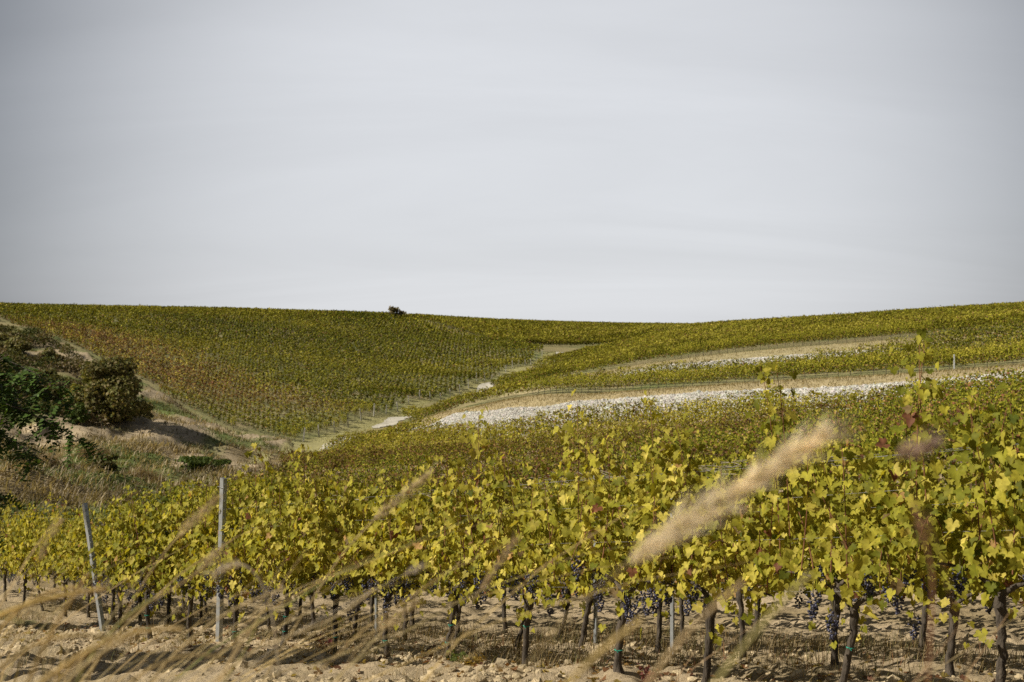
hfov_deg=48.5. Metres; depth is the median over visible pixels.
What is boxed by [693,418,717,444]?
grapevine
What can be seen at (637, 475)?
trellis wire
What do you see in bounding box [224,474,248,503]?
grapevine
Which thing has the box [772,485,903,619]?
grapevine
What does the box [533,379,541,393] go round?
grapevine
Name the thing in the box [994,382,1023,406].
grapevine
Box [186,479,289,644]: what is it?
grapevine
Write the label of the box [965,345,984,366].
grapevine
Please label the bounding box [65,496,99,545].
grapevine
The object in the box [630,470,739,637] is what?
grapevine
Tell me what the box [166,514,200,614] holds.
grapevine
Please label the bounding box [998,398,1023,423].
grapevine
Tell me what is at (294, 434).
grapevine
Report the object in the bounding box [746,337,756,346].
grapevine
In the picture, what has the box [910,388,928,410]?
grapevine
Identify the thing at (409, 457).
grapevine
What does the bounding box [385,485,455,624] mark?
grapevine
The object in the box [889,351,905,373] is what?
grapevine
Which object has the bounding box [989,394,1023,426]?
grapevine
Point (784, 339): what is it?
grapevine
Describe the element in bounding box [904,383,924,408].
grapevine
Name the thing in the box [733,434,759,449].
grapevine
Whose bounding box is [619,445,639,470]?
grapevine
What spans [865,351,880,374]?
grapevine
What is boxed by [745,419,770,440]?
grapevine
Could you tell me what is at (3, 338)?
bush
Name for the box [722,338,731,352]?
grapevine
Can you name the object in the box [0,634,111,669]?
grass stalk
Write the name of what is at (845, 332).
grapevine
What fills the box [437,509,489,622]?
grapevine
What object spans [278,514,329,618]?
grapevine
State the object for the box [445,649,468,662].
weed
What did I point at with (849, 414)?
grapevine
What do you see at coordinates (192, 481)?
grapevine
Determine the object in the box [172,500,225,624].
grapevine
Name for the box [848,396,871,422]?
grapevine
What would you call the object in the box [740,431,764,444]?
grapevine
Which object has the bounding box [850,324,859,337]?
grapevine
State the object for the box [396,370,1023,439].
limestone rubble
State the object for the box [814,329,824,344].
grapevine
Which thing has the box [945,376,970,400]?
grapevine
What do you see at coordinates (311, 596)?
grapevine
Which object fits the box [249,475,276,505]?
grapevine
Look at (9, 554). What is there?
grapevine
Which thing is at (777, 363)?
grapevine
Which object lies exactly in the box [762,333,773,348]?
grapevine
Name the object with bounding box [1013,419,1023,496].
grapevine
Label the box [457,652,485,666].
weed
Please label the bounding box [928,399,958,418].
grapevine
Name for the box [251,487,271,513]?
grapevine
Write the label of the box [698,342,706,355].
grapevine
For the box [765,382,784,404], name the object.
grapevine
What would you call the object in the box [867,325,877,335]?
grapevine
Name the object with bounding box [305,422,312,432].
grapevine
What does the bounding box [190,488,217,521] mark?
grapevine
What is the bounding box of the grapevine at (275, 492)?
[263,484,284,509]
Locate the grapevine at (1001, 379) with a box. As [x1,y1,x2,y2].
[988,375,1013,400]
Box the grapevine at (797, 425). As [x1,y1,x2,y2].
[785,421,805,435]
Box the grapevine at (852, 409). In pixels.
[846,404,866,424]
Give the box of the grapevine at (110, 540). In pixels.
[94,522,133,590]
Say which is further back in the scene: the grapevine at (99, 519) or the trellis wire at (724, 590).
the grapevine at (99, 519)
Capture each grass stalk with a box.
[0,579,112,617]
[0,585,76,629]
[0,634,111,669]
[8,513,64,681]
[26,572,89,681]
[39,627,183,681]
[56,541,228,681]
[65,635,134,681]
[76,598,153,681]
[85,489,224,681]
[130,654,223,681]
[149,588,285,681]
[204,552,280,681]
[210,588,379,681]
[224,616,259,681]
[236,560,431,681]
[261,464,436,681]
[338,588,429,681]
[425,531,521,681]
[514,408,863,681]
[567,617,642,681]
[647,581,744,681]
[713,572,811,681]
[896,426,972,681]
[908,498,933,681]
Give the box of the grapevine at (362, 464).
[354,455,372,482]
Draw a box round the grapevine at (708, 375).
[703,368,715,383]
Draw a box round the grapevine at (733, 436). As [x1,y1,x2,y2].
[722,431,745,447]
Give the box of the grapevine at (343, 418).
[340,413,347,422]
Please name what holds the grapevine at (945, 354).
on the ground at (790, 615)
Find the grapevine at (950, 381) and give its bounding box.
[943,377,967,402]
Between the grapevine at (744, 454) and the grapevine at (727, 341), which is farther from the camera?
the grapevine at (727, 341)
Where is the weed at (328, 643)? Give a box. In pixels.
[311,632,332,650]
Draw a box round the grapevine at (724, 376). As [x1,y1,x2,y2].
[720,362,733,382]
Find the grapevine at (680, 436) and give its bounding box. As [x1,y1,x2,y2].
[670,430,692,444]
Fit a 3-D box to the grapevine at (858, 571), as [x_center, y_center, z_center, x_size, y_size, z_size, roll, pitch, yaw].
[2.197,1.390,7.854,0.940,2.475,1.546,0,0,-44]
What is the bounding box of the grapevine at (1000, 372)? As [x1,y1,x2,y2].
[984,365,1012,389]
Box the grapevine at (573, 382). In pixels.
[569,377,579,387]
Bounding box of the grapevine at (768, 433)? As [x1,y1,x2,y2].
[759,422,781,449]
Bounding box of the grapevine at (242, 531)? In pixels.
[202,510,269,627]
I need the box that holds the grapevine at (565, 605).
[520,488,605,634]
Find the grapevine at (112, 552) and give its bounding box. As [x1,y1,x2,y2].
[71,495,155,634]
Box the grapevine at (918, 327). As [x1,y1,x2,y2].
[913,321,924,332]
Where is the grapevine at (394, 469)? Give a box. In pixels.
[388,463,404,484]
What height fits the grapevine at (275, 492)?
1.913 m
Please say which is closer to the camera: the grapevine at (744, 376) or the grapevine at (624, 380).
the grapevine at (744, 376)
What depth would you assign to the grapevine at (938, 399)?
54.85 m
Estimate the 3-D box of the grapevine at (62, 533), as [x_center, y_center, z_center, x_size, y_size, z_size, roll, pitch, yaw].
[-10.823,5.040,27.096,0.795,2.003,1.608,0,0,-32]
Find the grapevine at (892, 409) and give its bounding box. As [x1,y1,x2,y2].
[881,401,903,425]
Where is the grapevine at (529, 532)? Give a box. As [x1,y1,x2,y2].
[450,405,615,666]
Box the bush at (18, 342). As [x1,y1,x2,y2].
[3,335,33,355]
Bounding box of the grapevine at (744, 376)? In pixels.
[738,365,751,382]
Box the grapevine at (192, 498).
[171,487,206,519]
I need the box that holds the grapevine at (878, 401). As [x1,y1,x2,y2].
[868,394,888,414]
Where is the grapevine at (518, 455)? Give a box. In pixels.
[508,446,529,467]
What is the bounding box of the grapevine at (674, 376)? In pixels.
[668,370,681,383]
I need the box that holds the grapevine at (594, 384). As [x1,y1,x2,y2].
[590,377,599,391]
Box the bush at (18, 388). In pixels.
[5,373,46,396]
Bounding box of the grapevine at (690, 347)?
[683,343,692,357]
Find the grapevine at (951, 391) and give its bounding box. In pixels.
[944,388,971,406]
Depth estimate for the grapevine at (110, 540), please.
24.77 m
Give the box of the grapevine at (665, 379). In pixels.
[660,369,673,388]
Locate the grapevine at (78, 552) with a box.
[55,513,115,617]
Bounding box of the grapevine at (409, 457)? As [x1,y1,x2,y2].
[402,453,419,482]
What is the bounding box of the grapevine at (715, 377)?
[712,368,723,384]
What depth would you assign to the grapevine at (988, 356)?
83.97 m
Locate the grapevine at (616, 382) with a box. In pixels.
[610,375,621,387]
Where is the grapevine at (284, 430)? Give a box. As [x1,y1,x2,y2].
[279,426,288,435]
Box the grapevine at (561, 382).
[557,376,568,392]
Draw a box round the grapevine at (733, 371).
[727,364,742,378]
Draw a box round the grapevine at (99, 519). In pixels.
[66,513,111,596]
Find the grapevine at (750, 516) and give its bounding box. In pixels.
[671,435,822,657]
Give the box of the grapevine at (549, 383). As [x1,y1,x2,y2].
[545,377,554,393]
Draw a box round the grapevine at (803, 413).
[789,405,809,432]
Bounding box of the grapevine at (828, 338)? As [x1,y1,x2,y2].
[823,329,832,343]
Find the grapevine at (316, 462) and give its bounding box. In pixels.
[306,457,324,480]
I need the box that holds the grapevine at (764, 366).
[757,359,769,375]
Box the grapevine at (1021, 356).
[1016,341,1023,358]
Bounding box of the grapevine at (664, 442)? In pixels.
[655,435,676,455]
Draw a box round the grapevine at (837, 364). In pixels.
[831,355,845,376]
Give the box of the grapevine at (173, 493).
[161,479,190,509]
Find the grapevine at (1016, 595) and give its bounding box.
[872,425,1023,676]
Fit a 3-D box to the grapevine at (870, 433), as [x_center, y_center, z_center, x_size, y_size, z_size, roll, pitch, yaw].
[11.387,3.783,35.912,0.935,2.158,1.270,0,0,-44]
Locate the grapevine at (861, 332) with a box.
[858,326,869,337]
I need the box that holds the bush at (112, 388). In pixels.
[65,355,154,422]
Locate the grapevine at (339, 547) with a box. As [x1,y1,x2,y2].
[321,521,365,588]
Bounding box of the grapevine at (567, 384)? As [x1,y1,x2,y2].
[564,376,574,392]
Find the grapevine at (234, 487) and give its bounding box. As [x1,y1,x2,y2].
[227,484,239,507]
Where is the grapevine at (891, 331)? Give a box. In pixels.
[885,322,896,339]
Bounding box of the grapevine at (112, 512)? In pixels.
[101,498,131,535]
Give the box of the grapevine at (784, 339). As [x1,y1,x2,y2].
[780,331,790,345]
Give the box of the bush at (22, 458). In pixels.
[0,452,36,464]
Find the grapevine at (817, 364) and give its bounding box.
[808,359,823,377]
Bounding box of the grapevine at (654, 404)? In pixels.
[643,397,660,412]
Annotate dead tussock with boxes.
[37,448,77,467]
[76,441,119,458]
[121,459,173,484]
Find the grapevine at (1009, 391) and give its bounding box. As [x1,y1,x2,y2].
[1001,388,1023,404]
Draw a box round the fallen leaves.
[1,616,1015,681]
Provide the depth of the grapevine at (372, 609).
18.28 m
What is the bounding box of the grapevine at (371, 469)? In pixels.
[365,461,383,483]
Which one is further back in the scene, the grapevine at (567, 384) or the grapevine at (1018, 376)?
the grapevine at (567, 384)
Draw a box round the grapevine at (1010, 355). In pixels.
[1003,344,1021,363]
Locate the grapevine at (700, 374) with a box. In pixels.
[694,368,707,381]
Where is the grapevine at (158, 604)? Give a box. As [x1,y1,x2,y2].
[136,518,168,610]
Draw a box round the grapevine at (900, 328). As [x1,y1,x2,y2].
[894,323,905,336]
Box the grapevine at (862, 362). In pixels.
[853,354,869,373]
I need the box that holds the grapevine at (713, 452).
[706,448,742,481]
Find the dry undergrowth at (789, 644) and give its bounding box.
[1,597,1023,681]
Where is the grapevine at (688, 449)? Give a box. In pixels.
[675,441,695,456]
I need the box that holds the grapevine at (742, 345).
[738,337,747,351]
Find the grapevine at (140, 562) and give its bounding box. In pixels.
[107,485,185,639]
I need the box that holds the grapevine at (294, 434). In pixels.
[290,428,297,438]
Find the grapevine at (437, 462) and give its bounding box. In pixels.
[428,450,446,473]
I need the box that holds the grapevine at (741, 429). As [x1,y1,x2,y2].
[729,425,751,448]
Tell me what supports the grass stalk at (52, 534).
on the ground at (790, 615)
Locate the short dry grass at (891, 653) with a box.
[661,603,1023,681]
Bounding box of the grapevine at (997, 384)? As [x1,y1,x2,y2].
[989,373,1020,401]
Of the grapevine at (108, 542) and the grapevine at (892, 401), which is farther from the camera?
the grapevine at (892, 401)
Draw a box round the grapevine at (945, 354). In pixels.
[940,345,956,368]
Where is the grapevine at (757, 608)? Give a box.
[716,502,809,641]
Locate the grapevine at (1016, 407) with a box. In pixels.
[1002,406,1023,435]
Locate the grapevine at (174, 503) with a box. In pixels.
[167,493,186,530]
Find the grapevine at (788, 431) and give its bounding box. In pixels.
[780,428,802,439]
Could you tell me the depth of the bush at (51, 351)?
167.77 m
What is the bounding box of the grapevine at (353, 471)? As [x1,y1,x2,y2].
[346,465,366,481]
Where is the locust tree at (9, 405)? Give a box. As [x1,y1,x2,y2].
[0,353,105,552]
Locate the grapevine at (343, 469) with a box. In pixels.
[338,464,355,480]
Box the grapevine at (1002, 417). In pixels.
[974,413,1017,453]
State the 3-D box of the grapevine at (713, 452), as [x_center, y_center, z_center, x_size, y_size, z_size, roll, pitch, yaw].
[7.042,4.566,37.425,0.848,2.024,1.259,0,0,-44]
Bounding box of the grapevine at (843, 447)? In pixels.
[825,440,859,474]
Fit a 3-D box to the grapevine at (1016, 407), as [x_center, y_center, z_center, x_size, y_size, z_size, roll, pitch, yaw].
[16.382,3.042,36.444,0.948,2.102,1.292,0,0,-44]
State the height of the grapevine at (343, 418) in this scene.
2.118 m
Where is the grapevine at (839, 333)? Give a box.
[831,329,842,343]
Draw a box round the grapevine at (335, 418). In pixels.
[332,417,339,429]
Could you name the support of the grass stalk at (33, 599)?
on the ground at (790, 615)
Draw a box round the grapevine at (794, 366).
[786,360,801,373]
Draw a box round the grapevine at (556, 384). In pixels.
[551,377,560,393]
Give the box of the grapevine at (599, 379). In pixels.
[596,375,607,391]
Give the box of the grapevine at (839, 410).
[825,408,848,428]
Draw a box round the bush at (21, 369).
[0,361,27,371]
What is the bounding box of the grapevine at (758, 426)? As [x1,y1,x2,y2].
[751,420,768,436]
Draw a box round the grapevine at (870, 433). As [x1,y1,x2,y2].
[853,427,888,464]
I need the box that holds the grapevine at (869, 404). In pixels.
[861,397,887,422]
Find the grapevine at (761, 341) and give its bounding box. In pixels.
[754,334,764,345]
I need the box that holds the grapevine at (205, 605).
[184,505,228,615]
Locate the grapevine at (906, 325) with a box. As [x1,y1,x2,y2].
[904,322,915,336]
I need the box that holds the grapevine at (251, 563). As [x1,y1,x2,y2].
[238,521,283,618]
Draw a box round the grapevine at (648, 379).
[644,370,654,384]
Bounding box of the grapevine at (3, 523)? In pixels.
[0,508,12,555]
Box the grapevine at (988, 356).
[978,345,996,365]
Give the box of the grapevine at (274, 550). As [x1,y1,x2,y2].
[236,442,332,645]
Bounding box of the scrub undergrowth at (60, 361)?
[0,324,107,426]
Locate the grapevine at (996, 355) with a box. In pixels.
[990,343,1007,365]
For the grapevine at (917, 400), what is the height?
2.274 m
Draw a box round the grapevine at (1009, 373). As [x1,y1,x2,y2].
[1005,367,1023,385]
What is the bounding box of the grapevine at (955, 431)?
[940,414,980,462]
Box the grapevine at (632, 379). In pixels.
[627,373,637,385]
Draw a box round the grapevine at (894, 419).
[882,411,910,437]
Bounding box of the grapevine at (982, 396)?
[970,386,1001,406]
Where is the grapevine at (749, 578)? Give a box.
[616,390,813,681]
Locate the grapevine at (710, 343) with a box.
[706,338,715,350]
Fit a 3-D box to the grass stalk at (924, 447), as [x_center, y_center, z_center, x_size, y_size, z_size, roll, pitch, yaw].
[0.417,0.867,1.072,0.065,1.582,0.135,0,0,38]
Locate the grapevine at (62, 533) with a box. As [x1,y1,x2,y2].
[40,512,72,587]
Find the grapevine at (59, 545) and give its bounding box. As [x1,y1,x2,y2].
[36,504,95,616]
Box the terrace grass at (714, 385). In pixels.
[303,328,1023,442]
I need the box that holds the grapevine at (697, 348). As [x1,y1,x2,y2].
[690,341,699,356]
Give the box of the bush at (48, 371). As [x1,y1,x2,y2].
[33,367,60,384]
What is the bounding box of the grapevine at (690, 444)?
[681,437,703,457]
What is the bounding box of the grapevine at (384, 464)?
[373,458,393,481]
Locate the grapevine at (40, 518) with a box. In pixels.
[15,492,61,580]
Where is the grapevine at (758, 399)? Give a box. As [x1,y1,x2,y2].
[748,392,769,415]
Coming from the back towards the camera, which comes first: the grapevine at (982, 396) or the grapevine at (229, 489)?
the grapevine at (982, 396)
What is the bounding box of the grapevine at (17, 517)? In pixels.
[1,491,33,574]
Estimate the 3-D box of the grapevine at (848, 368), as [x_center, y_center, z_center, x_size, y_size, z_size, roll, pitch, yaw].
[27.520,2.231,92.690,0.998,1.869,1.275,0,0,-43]
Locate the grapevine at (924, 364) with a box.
[915,349,931,371]
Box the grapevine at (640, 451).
[636,445,654,458]
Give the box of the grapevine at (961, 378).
[942,374,966,394]
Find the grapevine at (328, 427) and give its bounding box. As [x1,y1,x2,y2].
[323,419,329,432]
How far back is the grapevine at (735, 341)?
138.61 m
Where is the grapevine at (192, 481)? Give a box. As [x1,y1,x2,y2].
[184,474,209,497]
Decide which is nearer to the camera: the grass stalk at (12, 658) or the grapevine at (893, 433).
the grass stalk at (12, 658)
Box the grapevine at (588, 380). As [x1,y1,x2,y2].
[583,376,592,388]
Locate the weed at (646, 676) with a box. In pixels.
[637,663,662,681]
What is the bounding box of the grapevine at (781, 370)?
[775,361,790,378]
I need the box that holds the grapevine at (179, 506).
[153,474,233,639]
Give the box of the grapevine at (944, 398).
[924,392,951,408]
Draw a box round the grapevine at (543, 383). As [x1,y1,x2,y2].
[538,378,547,393]
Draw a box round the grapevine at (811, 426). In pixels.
[800,420,823,436]
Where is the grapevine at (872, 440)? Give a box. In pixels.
[853,420,891,461]
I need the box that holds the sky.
[0,0,1023,322]
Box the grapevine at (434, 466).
[424,463,442,478]
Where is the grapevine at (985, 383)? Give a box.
[966,379,994,402]
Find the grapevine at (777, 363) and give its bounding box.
[768,361,780,376]
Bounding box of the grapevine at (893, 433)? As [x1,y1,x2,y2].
[883,432,916,461]
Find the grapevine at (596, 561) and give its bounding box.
[548,389,702,673]
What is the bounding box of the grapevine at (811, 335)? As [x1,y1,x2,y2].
[805,331,816,341]
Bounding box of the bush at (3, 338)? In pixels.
[0,330,29,351]
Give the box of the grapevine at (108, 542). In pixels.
[83,504,140,619]
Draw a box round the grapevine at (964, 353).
[952,347,970,364]
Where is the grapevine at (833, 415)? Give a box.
[823,407,849,425]
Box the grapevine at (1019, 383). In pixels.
[1012,375,1023,394]
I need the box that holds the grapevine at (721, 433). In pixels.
[711,427,734,458]
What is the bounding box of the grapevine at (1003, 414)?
[974,405,1009,463]
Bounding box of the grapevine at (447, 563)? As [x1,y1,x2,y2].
[384,455,522,659]
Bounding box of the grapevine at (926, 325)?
[922,319,934,331]
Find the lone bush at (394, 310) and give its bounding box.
[388,306,406,318]
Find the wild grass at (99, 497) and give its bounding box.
[0,363,293,560]
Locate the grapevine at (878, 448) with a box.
[847,442,888,479]
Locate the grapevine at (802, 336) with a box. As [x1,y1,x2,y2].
[797,331,807,346]
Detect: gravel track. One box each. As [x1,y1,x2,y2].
[318,436,351,450]
[372,416,411,427]
[477,382,492,392]
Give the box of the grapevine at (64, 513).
[50,495,91,590]
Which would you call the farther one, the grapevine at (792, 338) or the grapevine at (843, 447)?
the grapevine at (792, 338)
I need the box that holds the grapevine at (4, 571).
[0,515,25,600]
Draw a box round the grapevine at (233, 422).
[229,416,236,429]
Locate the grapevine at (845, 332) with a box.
[841,326,851,338]
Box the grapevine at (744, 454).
[732,445,770,471]
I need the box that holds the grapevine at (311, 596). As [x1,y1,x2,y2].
[275,497,340,630]
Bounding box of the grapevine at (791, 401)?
[778,392,797,412]
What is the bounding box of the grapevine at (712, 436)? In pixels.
[703,428,729,448]
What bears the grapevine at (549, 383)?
on the ground at (790, 615)
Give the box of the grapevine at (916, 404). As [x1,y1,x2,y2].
[903,399,930,413]
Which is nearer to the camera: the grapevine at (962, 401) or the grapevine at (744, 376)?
the grapevine at (962, 401)
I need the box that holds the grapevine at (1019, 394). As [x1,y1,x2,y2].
[1009,389,1023,402]
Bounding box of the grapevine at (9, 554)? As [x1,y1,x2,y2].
[1,495,43,603]
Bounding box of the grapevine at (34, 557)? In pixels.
[12,504,62,610]
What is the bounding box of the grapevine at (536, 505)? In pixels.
[470,461,571,646]
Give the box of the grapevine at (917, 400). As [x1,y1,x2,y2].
[903,392,930,410]
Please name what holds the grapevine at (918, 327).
on the ground at (790, 615)
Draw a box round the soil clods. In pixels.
[0,618,1023,681]
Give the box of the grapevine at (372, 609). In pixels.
[347,498,401,624]
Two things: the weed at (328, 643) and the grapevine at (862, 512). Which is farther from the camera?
the weed at (328, 643)
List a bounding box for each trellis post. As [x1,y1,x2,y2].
[82,503,105,631]
[215,477,226,641]
[375,486,377,636]
[593,467,597,642]
[669,471,674,648]
[953,354,954,370]
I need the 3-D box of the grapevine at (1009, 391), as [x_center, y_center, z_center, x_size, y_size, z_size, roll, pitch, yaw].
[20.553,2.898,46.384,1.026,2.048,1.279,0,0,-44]
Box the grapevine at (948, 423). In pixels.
[942,416,983,455]
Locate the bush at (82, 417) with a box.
[67,402,90,423]
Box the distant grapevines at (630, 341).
[0,301,1023,604]
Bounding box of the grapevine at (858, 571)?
[742,362,962,681]
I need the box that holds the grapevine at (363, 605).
[325,507,400,633]
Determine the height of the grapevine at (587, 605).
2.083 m
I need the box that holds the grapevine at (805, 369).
[797,356,811,373]
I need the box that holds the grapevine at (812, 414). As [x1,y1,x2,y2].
[806,408,831,428]
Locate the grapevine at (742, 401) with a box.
[734,396,753,416]
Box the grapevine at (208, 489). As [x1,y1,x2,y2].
[199,478,219,504]
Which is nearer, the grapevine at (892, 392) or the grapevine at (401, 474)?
the grapevine at (892, 392)
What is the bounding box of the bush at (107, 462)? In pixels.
[84,453,118,470]
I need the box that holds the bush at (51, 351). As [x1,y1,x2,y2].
[37,347,57,361]
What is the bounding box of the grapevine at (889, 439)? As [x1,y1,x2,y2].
[880,430,929,472]
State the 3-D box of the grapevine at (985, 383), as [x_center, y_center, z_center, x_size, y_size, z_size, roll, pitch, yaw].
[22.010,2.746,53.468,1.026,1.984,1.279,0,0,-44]
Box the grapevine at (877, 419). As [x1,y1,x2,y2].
[863,413,887,428]
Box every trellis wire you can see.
[14,444,1018,518]
[21,499,1023,541]
[121,443,1017,517]
[121,583,983,591]
[125,482,1011,534]
[139,530,1009,555]
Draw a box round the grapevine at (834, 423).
[825,417,849,434]
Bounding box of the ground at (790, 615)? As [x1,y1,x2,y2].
[0,311,1023,681]
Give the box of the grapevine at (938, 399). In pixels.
[928,379,952,407]
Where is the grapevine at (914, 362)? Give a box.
[902,353,918,367]
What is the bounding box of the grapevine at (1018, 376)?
[1011,371,1023,389]
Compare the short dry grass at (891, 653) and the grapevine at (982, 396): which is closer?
the short dry grass at (891, 653)
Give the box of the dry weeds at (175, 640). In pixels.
[0,620,737,681]
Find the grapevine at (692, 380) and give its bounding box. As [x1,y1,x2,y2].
[685,369,697,385]
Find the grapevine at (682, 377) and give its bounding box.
[677,367,689,387]
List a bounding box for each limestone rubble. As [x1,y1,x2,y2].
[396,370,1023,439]
[623,348,898,374]
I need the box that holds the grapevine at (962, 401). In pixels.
[950,395,980,424]
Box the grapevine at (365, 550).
[327,469,437,657]
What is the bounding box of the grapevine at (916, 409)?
[910,404,933,421]
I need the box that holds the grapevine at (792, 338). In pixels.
[787,332,798,346]
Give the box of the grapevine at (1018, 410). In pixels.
[1006,401,1023,442]
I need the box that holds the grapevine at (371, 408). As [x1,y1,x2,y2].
[366,402,373,411]
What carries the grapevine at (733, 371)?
on the ground at (790, 615)
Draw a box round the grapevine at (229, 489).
[215,480,239,512]
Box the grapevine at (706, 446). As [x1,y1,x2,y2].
[696,439,719,459]
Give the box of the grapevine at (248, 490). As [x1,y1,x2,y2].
[230,474,261,506]
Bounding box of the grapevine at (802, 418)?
[785,414,809,438]
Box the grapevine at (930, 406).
[926,398,954,415]
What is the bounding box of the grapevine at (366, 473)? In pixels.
[358,467,376,484]
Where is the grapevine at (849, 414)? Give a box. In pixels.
[842,407,866,425]
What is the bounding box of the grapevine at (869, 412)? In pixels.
[861,403,889,424]
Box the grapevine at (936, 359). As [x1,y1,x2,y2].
[927,349,944,370]
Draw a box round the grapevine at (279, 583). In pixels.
[228,498,306,631]
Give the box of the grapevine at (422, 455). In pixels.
[416,450,435,467]
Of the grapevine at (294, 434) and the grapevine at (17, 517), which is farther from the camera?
the grapevine at (294, 434)
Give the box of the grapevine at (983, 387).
[967,382,995,405]
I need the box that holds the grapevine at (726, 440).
[714,433,741,456]
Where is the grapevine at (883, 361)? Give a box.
[877,352,892,373]
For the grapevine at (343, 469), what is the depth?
65.75 m
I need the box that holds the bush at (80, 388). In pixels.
[69,371,94,394]
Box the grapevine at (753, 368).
[747,362,759,380]
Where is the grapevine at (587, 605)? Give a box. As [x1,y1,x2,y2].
[539,469,649,646]
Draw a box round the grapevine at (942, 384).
[923,379,947,404]
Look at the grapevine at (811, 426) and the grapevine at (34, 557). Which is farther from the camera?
the grapevine at (811, 426)
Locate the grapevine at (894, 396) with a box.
[886,389,905,417]
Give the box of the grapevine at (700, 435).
[689,433,711,454]
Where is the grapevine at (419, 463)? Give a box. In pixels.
[413,456,428,474]
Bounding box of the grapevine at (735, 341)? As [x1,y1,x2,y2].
[730,337,740,352]
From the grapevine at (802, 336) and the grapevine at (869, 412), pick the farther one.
the grapevine at (802, 336)
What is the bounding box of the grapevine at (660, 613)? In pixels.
[599,429,718,652]
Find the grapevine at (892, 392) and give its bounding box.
[884,386,903,411]
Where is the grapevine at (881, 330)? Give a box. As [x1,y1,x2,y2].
[876,324,887,338]
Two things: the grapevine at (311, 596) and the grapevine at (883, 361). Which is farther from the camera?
the grapevine at (883, 361)
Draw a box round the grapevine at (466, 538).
[404,465,495,642]
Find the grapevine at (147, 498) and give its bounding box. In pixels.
[131,488,161,520]
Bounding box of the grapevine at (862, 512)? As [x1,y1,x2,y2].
[756,416,917,664]
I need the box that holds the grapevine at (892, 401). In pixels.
[883,396,903,420]
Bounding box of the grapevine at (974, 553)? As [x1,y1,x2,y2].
[863,329,1023,681]
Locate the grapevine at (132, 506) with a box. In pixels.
[112,501,149,533]
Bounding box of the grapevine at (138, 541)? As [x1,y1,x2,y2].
[117,504,151,605]
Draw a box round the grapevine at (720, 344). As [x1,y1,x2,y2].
[714,340,723,353]
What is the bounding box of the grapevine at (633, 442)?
[627,436,649,462]
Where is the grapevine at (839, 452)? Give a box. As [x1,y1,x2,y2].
[824,444,859,481]
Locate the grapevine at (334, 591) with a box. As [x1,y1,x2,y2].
[282,444,384,652]
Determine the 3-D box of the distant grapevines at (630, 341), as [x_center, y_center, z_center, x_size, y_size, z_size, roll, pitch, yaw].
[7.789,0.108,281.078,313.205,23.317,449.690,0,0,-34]
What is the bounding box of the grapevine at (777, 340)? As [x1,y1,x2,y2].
[771,334,781,346]
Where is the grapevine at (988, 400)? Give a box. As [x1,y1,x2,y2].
[976,392,1004,410]
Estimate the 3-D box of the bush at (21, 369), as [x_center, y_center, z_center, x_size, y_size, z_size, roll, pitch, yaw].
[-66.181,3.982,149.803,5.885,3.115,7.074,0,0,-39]
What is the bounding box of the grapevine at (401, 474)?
[397,466,415,482]
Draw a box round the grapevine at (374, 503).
[357,474,447,639]
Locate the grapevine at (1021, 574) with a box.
[969,470,1023,657]
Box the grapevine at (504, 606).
[463,508,542,629]
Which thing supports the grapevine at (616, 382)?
on the ground at (790, 615)
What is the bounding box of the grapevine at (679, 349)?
[676,345,685,354]
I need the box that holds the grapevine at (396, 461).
[391,452,408,474]
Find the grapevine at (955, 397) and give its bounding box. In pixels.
[947,387,973,415]
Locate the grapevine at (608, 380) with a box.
[604,374,613,392]
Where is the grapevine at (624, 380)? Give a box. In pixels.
[618,374,632,390]
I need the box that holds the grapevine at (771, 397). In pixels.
[763,391,782,405]
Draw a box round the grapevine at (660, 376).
[652,370,663,387]
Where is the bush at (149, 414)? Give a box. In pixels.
[134,402,156,420]
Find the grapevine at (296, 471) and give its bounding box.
[288,461,306,482]
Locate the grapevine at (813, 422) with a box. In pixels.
[804,413,825,431]
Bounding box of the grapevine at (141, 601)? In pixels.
[106,511,172,620]
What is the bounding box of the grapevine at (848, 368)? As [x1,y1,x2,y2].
[841,357,857,375]
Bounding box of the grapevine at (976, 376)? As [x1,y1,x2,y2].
[964,369,988,391]
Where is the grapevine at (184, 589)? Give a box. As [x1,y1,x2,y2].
[146,500,202,623]
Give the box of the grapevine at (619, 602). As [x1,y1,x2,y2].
[582,492,669,635]
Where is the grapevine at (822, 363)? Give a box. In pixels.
[819,355,834,372]
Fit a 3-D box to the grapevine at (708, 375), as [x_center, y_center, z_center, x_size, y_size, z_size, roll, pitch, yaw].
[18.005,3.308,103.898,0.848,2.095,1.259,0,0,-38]
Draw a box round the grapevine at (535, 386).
[528,380,537,390]
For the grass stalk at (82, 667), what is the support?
on the ground at (790, 615)
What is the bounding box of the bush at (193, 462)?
[175,455,231,471]
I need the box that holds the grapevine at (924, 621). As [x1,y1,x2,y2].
[864,457,1011,647]
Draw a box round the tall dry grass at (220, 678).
[0,473,777,681]
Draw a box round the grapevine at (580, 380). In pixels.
[576,376,585,391]
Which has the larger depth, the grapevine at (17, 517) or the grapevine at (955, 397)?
the grapevine at (955, 397)
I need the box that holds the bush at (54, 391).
[43,386,69,402]
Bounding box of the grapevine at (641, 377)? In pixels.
[635,369,644,389]
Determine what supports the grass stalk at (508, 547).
on the ground at (790, 615)
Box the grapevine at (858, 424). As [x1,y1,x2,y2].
[842,415,863,433]
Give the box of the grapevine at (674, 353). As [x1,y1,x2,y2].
[669,345,679,358]
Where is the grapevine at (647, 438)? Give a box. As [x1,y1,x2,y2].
[638,434,659,459]
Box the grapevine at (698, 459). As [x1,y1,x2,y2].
[683,454,720,478]
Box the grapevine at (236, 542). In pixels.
[213,524,247,615]
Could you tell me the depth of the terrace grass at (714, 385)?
108.34 m

